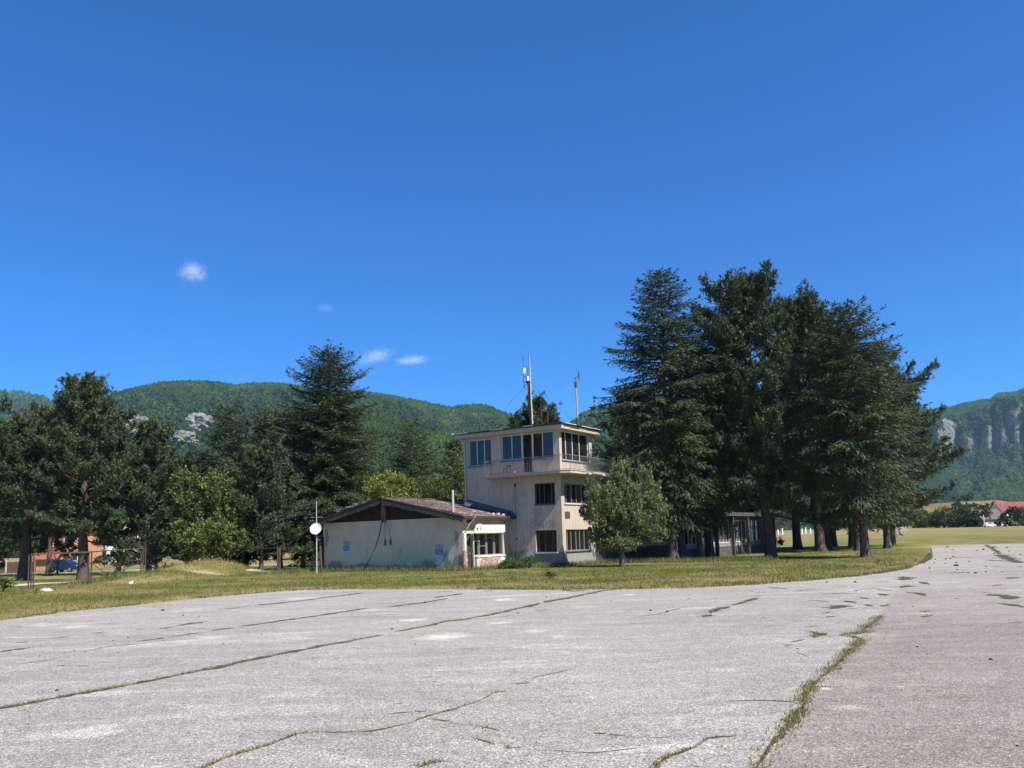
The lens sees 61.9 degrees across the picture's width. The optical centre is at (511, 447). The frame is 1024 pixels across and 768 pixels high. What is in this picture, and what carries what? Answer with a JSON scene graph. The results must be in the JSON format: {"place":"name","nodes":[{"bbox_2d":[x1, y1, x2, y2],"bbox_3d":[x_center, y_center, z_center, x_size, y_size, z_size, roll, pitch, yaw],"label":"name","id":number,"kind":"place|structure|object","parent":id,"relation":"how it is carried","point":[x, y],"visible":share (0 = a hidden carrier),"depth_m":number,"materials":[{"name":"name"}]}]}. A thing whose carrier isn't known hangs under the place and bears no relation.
{"place":"outdoors","nodes":[
{"label":"outdoors","id":0,"kind":"place"},
{"bbox_2d":[0,564,285,574],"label":"road","id":1,"kind":"structure","parent":0,"point":[113,570],"depth_m":96.03,"materials":[{"name":"asphalt"}]},
{"bbox_2d":[0,451,611,556],"bbox_3d":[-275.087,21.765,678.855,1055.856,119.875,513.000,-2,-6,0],"label":"hills","id":2,"kind":"structure","parent":0,"point":[17,554],"depth_m":531.30,"materials":[{"name":"plant"}]},
{"bbox_2d":[201,414,463,498],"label":"hill forest","id":3,"kind":"object","parent":2,"relation":"on","point":[381,424],"visible":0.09,"depth_m":719.54,"materials":[{"name":"plant"}]},
{"bbox_2d":[22,392,745,512],"bbox_3d":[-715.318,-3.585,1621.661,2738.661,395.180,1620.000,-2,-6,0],"label":"hills","id":4,"kind":"structure","parent":0,"point":[183,425],"depth_m":1672.45,"materials":[{"name":"plant"}]},
{"bbox_2d":[123,414,148,435],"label":"crag","id":5,"kind":"structure","parent":4,"relation":"on","point":[137,419],"depth_m":1534.91,"materials":[{"name":"stone"}]},
{"bbox_2d":[169,430,198,446],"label":"crag","id":6,"kind":"structure","parent":4,"relation":"on","point":[189,437],"depth_m":1426.79,"materials":[{"name":"stone"}]},
{"bbox_2d":[185,412,213,430],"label":"crag","id":7,"kind":"structure","parent":4,"relation":"on","point":[194,420],"depth_m":1673.37,"materials":[{"name":"stone"}]},
{"bbox_2d":[0,379,595,484],"bbox_3d":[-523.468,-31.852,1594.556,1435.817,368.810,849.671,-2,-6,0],"label":"hill forest","id":8,"kind":"object","parent":4,"relation":"on","point":[262,394],"visible":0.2,"depth_m":1817.18,"materials":[{"name":"plant"}]},
{"bbox_2d":[0,525,1023,620],"bbox_3d":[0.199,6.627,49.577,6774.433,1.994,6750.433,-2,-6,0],"label":"ground","id":9,"kind":"structure","parent":0,"point":[918,538],"depth_m":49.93,"materials":[{"name":"plant"}]},
{"bbox_2d":[0,572,12,591],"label":"weed","id":10,"kind":"object","parent":9,"relation":"on","point":[3,585],"visible":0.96,"depth_m":40.30,"materials":[{"name":"green plant"}]},
{"bbox_2d":[0,560,35,572],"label":"board fence","id":11,"kind":"object","parent":9,"relation":"on","point":[10,567],"visible":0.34,"depth_m":103.22,"materials":[{"name":"wood"}]},
{"bbox_2d":[0,410,39,568],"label":"pine tree","id":12,"kind":"object","parent":9,"relation":"on","point":[6,543],"visible":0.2,"depth_m":74.08,"materials":[{"name":"green plant"}]},
{"bbox_2d":[13,582,64,585],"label":"path","id":13,"kind":"structure","parent":9,"relation":"on","point":[35,583],"depth_m":48.79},
{"bbox_2d":[0,390,94,580],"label":"pine tree","id":14,"kind":"object","parent":9,"relation":"on","point":[18,496],"visible":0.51,"depth_m":65.01,"materials":[{"name":"green plant"}]},
{"bbox_2d":[1,400,102,575],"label":"pine tree","id":15,"kind":"object","parent":9,"relation":"on","point":[33,412],"visible":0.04,"depth_m":85.50,"materials":[{"name":"green plant"}]},
{"bbox_2d":[32,550,72,569],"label":"hut","id":16,"kind":"object","parent":9,"relation":"on","point":[40,560],"visible":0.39,"depth_m":115.19,"materials":[{"name":"orange brick"}]},
{"bbox_2d":[31,533,77,574],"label":"tree","id":17,"kind":"object","parent":9,"relation":"on","point":[61,546],"visible":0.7,"depth_m":87.44,"materials":[{"name":"green plant"}]},
{"bbox_2d":[52,559,77,571],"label":"parked car","id":18,"kind":"object","parent":9,"relation":"on","point":[69,565],"visible":0.58,"depth_m":97.56,"materials":[{"name":"blue paint"}]},
{"bbox_2d":[53,532,101,565],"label":"house","id":19,"kind":"structure","parent":9,"relation":"on","point":[91,547],"depth_m":130.81,"materials":[{"name":"paint"}]},
{"bbox_2d":[10,370,149,579],"bbox_3d":[-32.008,2.136,64.344,9.488,16.257,10.110,3,-8,-38],"label":"pine tree","id":20,"kind":"object","parent":9,"relation":"on","point":[88,398],"visible":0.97,"depth_m":63.24,"materials":[{"name":"green plant"}]},
{"bbox_2d":[27,547,145,588],"bbox_3d":[-23.115,6.682,47.401,0.870,2.208,9.070,-3,-6,11],"label":"gate frame","id":21,"kind":"object","parent":9,"relation":"on","point":[141,563],"visible":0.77,"depth_m":46.78,"materials":[{"name":"brown metal"}]},
{"bbox_2d":[89,550,142,572],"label":"bush","id":22,"kind":"object","parent":9,"relation":"on","point":[101,559],"visible":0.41,"depth_m":83.35,"materials":[{"name":"green plant"}]},
{"bbox_2d":[74,438,164,573],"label":"pine tree","id":23,"kind":"object","parent":9,"relation":"on","point":[118,570],"visible":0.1,"depth_m":83.24,"materials":[{"name":"green plant"}]},
{"bbox_2d":[102,522,143,564],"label":"house","id":24,"kind":"structure","parent":9,"relation":"on","point":[104,553],"depth_m":140.96,"materials":[{"name":"paint"}]},
{"bbox_2d":[91,414,201,571],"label":"pine tree","id":25,"kind":"object","parent":9,"relation":"on","point":[140,486],"visible":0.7,"depth_m":66.20,"materials":[{"name":"green plant"}]},
{"bbox_2d":[142,445,230,563],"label":"pine tree","id":26,"kind":"object","parent":9,"relation":"on","point":[189,457],"visible":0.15,"depth_m":82.87,"materials":[{"name":"green plant"}]},
{"bbox_2d":[167,464,247,560],"bbox_3d":[-22.174,5.102,61.485,5.890,8.059,4.261,-2,-6,0],"label":"chestnut tree","id":27,"kind":"object","parent":9,"relation":"on","point":[199,528],"visible":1,"depth_m":61.68,"materials":[{"name":"green plant"}]},
{"bbox_2d":[182,400,259,565],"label":"spruce tree","id":28,"kind":"object","parent":9,"relation":"on","point":[235,456],"visible":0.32,"depth_m":83.83,"materials":[{"name":"green plant"}]},
{"bbox_2d":[226,553,259,564],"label":"bush","id":29,"kind":"object","parent":9,"relation":"on","point":[252,557],"visible":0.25,"depth_m":85.40,"materials":[{"name":"green plant"}]},
{"bbox_2d":[208,439,283,565],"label":"pine tree","id":30,"kind":"object","parent":9,"relation":"on","point":[243,468],"visible":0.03,"depth_m":89.31,"materials":[{"name":"green plant"}]},
{"bbox_2d":[227,547,280,570],"bbox_3d":[-18.574,8.222,61.785,5.142,2.030,0.603,-5,-7,28],"label":"gate frame","id":31,"kind":"object","parent":9,"relation":"on","point":[279,558],"visible":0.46,"depth_m":60.50,"materials":[{"name":"brown metal"}]},
{"bbox_2d":[200,432,321,569],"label":"pine tree","id":32,"kind":"object","parent":9,"relation":"on","point":[261,465],"visible":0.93,"depth_m":65.18,"materials":[{"name":"green plant"}]},
{"bbox_2d":[223,403,320,569],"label":"pine tree","id":33,"kind":"object","parent":9,"relation":"on","point":[261,428],"visible":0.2,"depth_m":81.23,"materials":[{"name":"green plant"}]},
{"bbox_2d":[257,452,340,569],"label":"pine tree","id":34,"kind":"object","parent":9,"relation":"on","point":[300,496],"visible":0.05,"depth_m":80.89,"materials":[{"name":"green plant"}]},
{"bbox_2d":[310,501,320,572],"bbox_3d":[-12.264,5.696,53.318,0.750,4.743,0.660,-2,-6,0],"label":"satellite dish","id":35,"kind":"object","parent":9,"relation":"on","point":[315,528],"visible":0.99,"depth_m":53.48,"materials":[{"name":"white metal"}]},
{"bbox_2d":[319,546,322,572],"bbox_3d":[-11.978,7.060,53.492,0.240,1.858,0.140,-2,-6,0],"label":"post","id":36,"kind":"object","parent":9,"relation":"on","point":[320,555],"visible":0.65,"depth_m":53.44,"materials":[{"name":"wood"}]},
{"bbox_2d":[266,339,390,568],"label":"spruce tree","id":37,"kind":"object","parent":9,"relation":"on","point":[314,434],"visible":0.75,"depth_m":75.41,"materials":[{"name":"green plant"}]},
{"bbox_2d":[318,472,378,508],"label":"leafy tree","id":38,"kind":"object","parent":9,"relation":"on","point":[362,492],"visible":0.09,"depth_m":79.06,"materials":[{"name":"green plant"}]},
{"bbox_2d":[322,421,399,505],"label":"spruce tree","id":39,"kind":"object","parent":9,"relation":"on","point":[378,461],"visible":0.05,"depth_m":87.96,"materials":[{"name":"green plant"}]},
{"bbox_2d":[357,468,419,501],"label":"leafy tree","id":40,"kind":"object","parent":9,"relation":"on","point":[382,490],"visible":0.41,"depth_m":72.79,"materials":[{"name":"green plant"}]},
{"bbox_2d":[309,490,516,569],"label":"gabled outbuilding","id":41,"kind":"structure","parent":9,"relation":"on","point":[413,531],"depth_m":53.23,"materials":[{"name":"grey paint"}]},
{"bbox_2d":[343,541,348,554],"bbox_3d":[-10.766,6.495,55.386,0.560,0.899,0.004,-6,-7,32],"label":"poster","id":42,"kind":"object","parent":41,"relation":"attached to","point":[345,547],"visible":1,"depth_m":55.39,"materials":[{"name":"paper"}]},
{"bbox_2d":[435,544,442,558],"bbox_3d":[-4.378,6.232,51.298,0.600,0.899,0.006,-6,-7,33],"label":"poster","id":43,"kind":"object","parent":41,"relation":"attached to","point":[438,549],"visible":1,"depth_m":51.31,"materials":[{"name":"paper"}]},
{"bbox_2d":[466,534,470,568],"bbox_3d":[-2.632,6.239,50.905,0.080,2.220,0.590,-6,-7,32],"label":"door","id":44,"kind":"structure","parent":41,"relation":"in","point":[468,543],"depth_m":51.00,"materials":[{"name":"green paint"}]},
{"bbox_2d":[472,533,502,555],"bbox_3d":[-1.548,5.926,52.624,0.074,1.336,3.376,-6,-7,32],"label":"window","id":45,"kind":"structure","parent":41,"relation":"in","point":[485,534],"depth_m":52.56,"materials":[{"name":"paint"}]},
{"bbox_2d":[379,416,450,497],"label":"spruce tree","id":46,"kind":"object","parent":9,"relation":"on","point":[403,456],"visible":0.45,"depth_m":92.05,"materials":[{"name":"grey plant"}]},
{"bbox_2d":[409,474,459,498],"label":"leafy tree","id":47,"kind":"object","parent":9,"relation":"on","point":[438,492],"visible":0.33,"depth_m":76.83,"materials":[{"name":"green plant"}]},
{"bbox_2d":[436,437,464,499],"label":"pine tree","id":48,"kind":"object","parent":9,"relation":"on","point":[453,443],"visible":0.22,"depth_m":96.17,"materials":[{"name":"green plant"}]},
{"bbox_2d":[442,447,464,499],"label":"leafy tree","id":49,"kind":"object","parent":9,"relation":"on","point":[459,474],"visible":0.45,"depth_m":74.04,"materials":[{"name":"green plant"}]},
{"bbox_2d":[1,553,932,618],"bbox_3d":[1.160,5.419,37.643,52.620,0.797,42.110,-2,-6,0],"label":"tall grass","id":50,"kind":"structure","parent":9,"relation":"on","point":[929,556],"depth_m":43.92,"materials":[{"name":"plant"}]},
{"bbox_2d":[0,543,1023,767],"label":"apron","id":51,"kind":"object","parent":9,"relation":"on","point":[947,693],"visible":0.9,"depth_m":11.43,"materials":[{"name":"concrete"}]},
{"bbox_2d":[495,555,536,568],"bbox_3d":[0.277,7.010,51.119,2.536,1.105,1.648,-2,-6,0],"label":"bush","id":52,"kind":"object","parent":9,"relation":"on","point":[508,562],"visible":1,"depth_m":50.92,"materials":[{"name":"green plant"}]},
{"bbox_2d":[507,410,525,427],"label":"pine tree","id":53,"kind":"object","parent":9,"relation":"on","point":[514,421],"visible":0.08,"depth_m":84.47,"materials":[{"name":"green plant"}]},
{"bbox_2d":[452,422,611,563],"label":"control tower","id":54,"kind":"structure","parent":9,"relation":"on","point":[539,493],"depth_m":54.66,"materials":[{"name":"beige paint"}]},
{"bbox_2d":[468,439,490,467],"bbox_3d":[-2.110,0.349,56.462,1.920,1.808,0.240,-6,-7,32],"label":"window","id":55,"kind":"structure","parent":54,"relation":"in","point":[479,450],"depth_m":56.56,"materials":[{"name":"glass"}]},
{"bbox_2d":[500,434,522,461],"bbox_3d":[-0.032,0.017,55.154,1.670,1.708,0.240,-6,-7,32],"label":"window","id":56,"kind":"structure","parent":54,"relation":"in","point":[511,444],"depth_m":55.21,"materials":[{"name":"glass"}]},
{"bbox_2d":[522,433,532,472],"bbox_3d":[1.007,0.370,54.556,0.776,2.596,0.070,-6,-7,32],"label":"balcony door","id":57,"kind":"structure","parent":54,"relation":"in","point":[528,433],"depth_m":54.70,"materials":[{"name":"white paint"}]},
{"bbox_2d":[487,355,574,426],"bbox_3d":[1.245,-3.408,57.185,5.755,4.765,4.163,-7,-8,39],"label":"antenna mast","id":58,"kind":"object","parent":54,"relation":"on","point":[528,381],"visible":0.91,"depth_m":54.94,"materials":[{"name":"white metal"}]},
{"bbox_2d":[532,409,547,424],"bbox_3d":[1.838,-1.760,57.622,0.910,1.530,0.860,-6,-7,32],"label":"roof frame","id":59,"kind":"object","parent":54,"relation":"on","point":[541,411],"visible":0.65,"depth_m":57.72,"materials":[{"name":"brown metal"}]},
{"bbox_2d":[532,431,553,459],"bbox_3d":[1.937,-0.154,53.901,1.690,1.748,0.240,-6,-7,32],"label":"window","id":60,"kind":"structure","parent":54,"relation":"in","point":[547,437],"depth_m":53.84,"materials":[{"name":"glass"}]},
{"bbox_2d":[534,482,555,505],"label":"window","id":61,"kind":"structure","parent":54,"relation":"in","point":[540,503],"depth_m":53.64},
{"bbox_2d":[535,530,557,553],"bbox_3d":[2.160,5.850,53.238,1.630,1.438,0.240,-6,-7,32],"label":"window","id":62,"kind":"structure","parent":54,"relation":"in","point":[537,532],"depth_m":53.33,"materials":[{"name":"white paint"}]},
{"bbox_2d":[561,431,589,463],"bbox_3d":[4.064,-0.020,55.013,0.240,1.908,3.800,-6,-7,32],"label":"window","id":63,"kind":"structure","parent":54,"relation":"in","point":[572,443],"depth_m":55.08,"materials":[{"name":"white paint"}]},
{"bbox_2d":[564,483,588,504],"bbox_3d":[4.119,2.967,54.641,0.240,1.328,3.470,-6,-7,32],"label":"window","id":64,"kind":"structure","parent":54,"relation":"in","point":[573,498],"depth_m":54.58,"materials":[{"name":"paint"}]},
{"bbox_2d":[574,371,579,424],"bbox_3d":[4.253,-3.242,55.436,0.380,3.536,0.200,-2,-6,0],"label":"wind sensor","id":65,"kind":"object","parent":54,"relation":"on","point":[575,386],"visible":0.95,"depth_m":55.41,"materials":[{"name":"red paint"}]},
{"bbox_2d":[566,529,592,551],"bbox_3d":[4.209,5.890,54.336,0.240,1.408,3.400,-6,-7,32],"label":"window","id":66,"kind":"structure","parent":54,"relation":"in","point":[583,549],"depth_m":54.26,"materials":[{"name":"paint"}]},
{"bbox_2d":[514,389,561,426],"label":"pine tree","id":67,"kind":"object","parent":9,"relation":"on","point":[539,402],"visible":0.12,"depth_m":79.81,"materials":[{"name":"green plant"}]},
{"bbox_2d":[541,570,558,577],"bbox_3d":[1.689,5.541,37.485,0.970,0.452,0.749,-2,-6,0],"label":"weed","id":68,"kind":"object","parent":9,"relation":"on","point":[549,573],"visible":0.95,"depth_m":37.39,"materials":[{"name":"green plant"}]},
{"bbox_2d":[579,455,668,566],"bbox_3d":[6.528,3.776,49.915,5.302,6.937,2.742,-2,-6,0],"label":"tree","id":69,"kind":"object","parent":9,"relation":"on","point":[631,529],"visible":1,"depth_m":49.57,"materials":[{"name":"green plant"}]},
{"bbox_2d":[591,378,687,534],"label":"pine tree","id":70,"kind":"object","parent":9,"relation":"on","point":[614,433],"visible":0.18,"depth_m":77.72,"materials":[{"name":"green plant"}]},
{"bbox_2d":[588,267,735,559],"bbox_3d":[9.982,-2.223,57.155,9.798,20.147,9.276,-2,-6,0],"label":"spruce tree","id":71,"kind":"object","parent":9,"relation":"on","point":[674,488],"visible":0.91,"depth_m":56.29,"materials":[{"name":"green plant"}]},
{"bbox_2d":[595,511,782,561],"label":"terminal wing","id":72,"kind":"structure","parent":9,"relation":"on","point":[748,538],"depth_m":64.73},
{"bbox_2d":[686,520,696,548],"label":"window","id":73,"kind":"structure","parent":72,"relation":"in","point":[688,546],"depth_m":60.77,"materials":[{"name":"white paint"}]},
{"bbox_2d":[718,520,730,546],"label":"window","id":74,"kind":"structure","parent":72,"relation":"in","point":[721,544],"depth_m":66.70,"materials":[{"name":"white paint"}]},
{"bbox_2d":[734,520,743,545],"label":"window","id":75,"kind":"structure","parent":72,"relation":"in","point":[737,543],"depth_m":70.09,"materials":[{"name":"white paint"}]},
{"bbox_2d":[743,520,755,544],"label":"window","id":76,"kind":"structure","parent":72,"relation":"in","point":[752,542],"depth_m":72.82,"materials":[{"name":"white paint"}]},
{"bbox_2d":[755,520,760,543],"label":"window","id":77,"kind":"structure","parent":72,"relation":"in","point":[757,541],"depth_m":74.39,"materials":[{"name":"white paint"}]},
{"bbox_2d":[649,343,728,511],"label":"spruce tree","id":78,"kind":"object","parent":9,"relation":"on","point":[684,427],"visible":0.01,"depth_m":83.89,"materials":[{"name":"green plant"}]},
{"bbox_2d":[658,307,743,557],"bbox_3d":[14.018,-1.154,62.053,6.805,18.832,6.556,-2,-6,0],"label":"spruce tree","id":79,"kind":"object","parent":9,"relation":"on","point":[709,549],"visible":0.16,"depth_m":60.98,"materials":[{"name":"green plant"}]},
{"bbox_2d":[693,344,783,544],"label":"pine tree","id":80,"kind":"object","parent":9,"relation":"on","point":[779,541],"visible":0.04,"depth_m":82.89,"materials":[{"name":"green plant"}]},
{"bbox_2d":[672,258,847,557],"bbox_3d":[16.207,-2.357,57.336,10.929,20.143,10.741,-2,-6,0],"label":"pine tree","id":81,"kind":"object","parent":9,"relation":"on","point":[748,318],"visible":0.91,"depth_m":56.43,"materials":[{"name":"green plant"}]},
{"bbox_2d":[746,298,829,549],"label":"pine tree","id":82,"kind":"object","parent":9,"relation":"on","point":[796,539],"visible":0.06,"depth_m":79.32,"materials":[{"name":"green plant"}]},
{"bbox_2d":[770,504,805,531],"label":"bush","id":83,"kind":"object","parent":9,"relation":"on","point":[783,521],"visible":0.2,"depth_m":327.94,"materials":[{"name":"green plant"}]},
{"bbox_2d":[781,328,844,548],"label":"pine tree","id":84,"kind":"object","parent":9,"relation":"on","point":[827,539],"visible":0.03,"depth_m":77.17,"materials":[{"name":"green plant"}]},
{"bbox_2d":[803,381,839,546],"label":"pine tree","id":85,"kind":"object","parent":9,"relation":"on","point":[833,537],"depth_m":86.11,"materials":[{"name":"plant"}]},
{"bbox_2d":[744,278,901,551],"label":"pine tree","id":86,"kind":"object","parent":9,"relation":"on","point":[797,321],"visible":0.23,"depth_m":69.62,"materials":[{"name":"green plant"}]},
{"bbox_2d":[827,339,876,547],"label":"spruce tree","id":87,"kind":"object","parent":9,"relation":"on","point":[850,541],"depth_m":79.22,"materials":[{"name":"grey plant"}]},
{"bbox_2d":[813,326,897,550],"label":"spruce tree","id":88,"kind":"object","parent":9,"relation":"on","point":[856,539],"visible":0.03,"depth_m":69.34,"materials":[{"name":"green plant"}]},
{"bbox_2d":[796,294,927,557],"bbox_3d":[21.552,-1.276,53.234,7.759,16.779,8.351,-2,-6,0],"label":"spruce tree","id":89,"kind":"object","parent":9,"relation":"on","point":[857,503],"visible":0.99,"depth_m":52.65,"materials":[{"name":"green plant"}]},
{"bbox_2d":[840,335,939,547],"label":"spruce tree","id":90,"kind":"object","parent":9,"relation":"on","point":[887,542],"visible":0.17,"depth_m":73.05,"materials":[{"name":"green plant"}]},
{"bbox_2d":[889,514,922,527],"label":"bush","id":91,"kind":"object","parent":9,"relation":"on","point":[909,518],"visible":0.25,"depth_m":337.19,"materials":[{"name":"green plant"}]},
{"bbox_2d":[874,349,968,545],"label":"pine tree","id":92,"kind":"object","parent":9,"relation":"on","point":[928,467],"visible":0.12,"depth_m":80.17,"materials":[{"name":"green plant"}]},
{"bbox_2d":[911,508,936,527],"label":"bush","id":93,"kind":"object","parent":9,"relation":"on","point":[924,520],"visible":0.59,"depth_m":327.30,"materials":[{"name":"green plant"}]},
{"bbox_2d":[926,505,961,527],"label":"bush","id":94,"kind":"object","parent":9,"relation":"on","point":[935,522],"visible":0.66,"depth_m":308.69,"materials":[{"name":"green plant"}]},
{"bbox_2d":[938,502,994,527],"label":"bush","id":95,"kind":"object","parent":9,"relation":"on","point":[967,518],"visible":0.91,"depth_m":297.30,"materials":[{"name":"green plant"}]},
{"bbox_2d":[970,509,1003,526],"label":"house","id":96,"kind":"structure","parent":9,"relation":"on","point":[994,518],"depth_m":293.99,"materials":[{"name":"beige concrete"}]},
{"bbox_2d":[989,501,1023,523],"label":"house","id":97,"kind":"structure","parent":9,"relation":"on","point":[997,506],"depth_m":332.20,"materials":[{"name":"tile"}]},
{"bbox_2d":[997,505,1023,525],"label":"bush","id":98,"kind":"object","parent":9,"relation":"on","point":[1015,513],"visible":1,"depth_m":287.66,"materials":[{"name":"green plant"}]},
{"bbox_2d":[0,0,1023,422],"label":"sky","id":99,"kind":"structure","parent":0,"point":[449,194],"materials":[{"name":"blue"}]},
{"bbox_2d":[5,545,1022,767],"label":"joint grass","id":100,"kind":"structure","parent":0,"point":[810,687],"depth_m":10.38,"materials":[{"name":"plant"}]},
{"bbox_2d":[584,411,957,530],"bbox_3d":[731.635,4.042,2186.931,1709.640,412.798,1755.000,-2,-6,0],"label":"hills","id":101,"kind":"structure","parent":0,"point":[945,477],"depth_m":1941.30,"materials":[{"name":"plant"}]},
{"bbox_2d":[901,500,1005,525],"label":"field","id":102,"kind":"structure","parent":0,"point":[930,508],"depth_m":751.09,"materials":[{"name":"plant"}]},
{"bbox_2d":[951,501,962,509],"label":"tree","id":103,"kind":"object","parent":102,"relation":"on","point":[956,504],"visible":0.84,"depth_m":467.59,"materials":[{"name":"green plant"}]},
{"bbox_2d":[951,492,973,502],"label":"tree","id":104,"kind":"object","parent":102,"relation":"on","point":[964,497],"visible":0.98,"depth_m":637.49,"materials":[{"name":"green plant"}]},
{"bbox_2d":[902,399,1023,481],"bbox_3d":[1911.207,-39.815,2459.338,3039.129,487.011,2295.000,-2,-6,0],"label":"hills","id":105,"kind":"structure","parent":0,"point":[995,440],"depth_m":2356.80,"materials":[{"name":"stone"}]},
{"bbox_2d":[899,388,1023,505],"bbox_3d":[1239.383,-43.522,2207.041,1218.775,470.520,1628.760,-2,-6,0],"label":"hill forest","id":106,"kind":"object","parent":105,"relation":"on","point":[1000,476],"visible":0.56,"depth_m":2244.47,"materials":[{"name":"plant"}]},
{"bbox_3d":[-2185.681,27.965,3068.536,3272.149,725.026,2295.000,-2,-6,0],"label":"hills","id":107,"kind":"structure","parent":0,"visible":0},
{"bbox_2d":[0,387,674,445],"bbox_3d":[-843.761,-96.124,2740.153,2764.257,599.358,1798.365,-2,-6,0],"label":"hill forest","id":108,"kind":"object","parent":107,"relation":"on","point":[19,399],"visible":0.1,"depth_m":3341.92,"materials":[{"name":"plant"}]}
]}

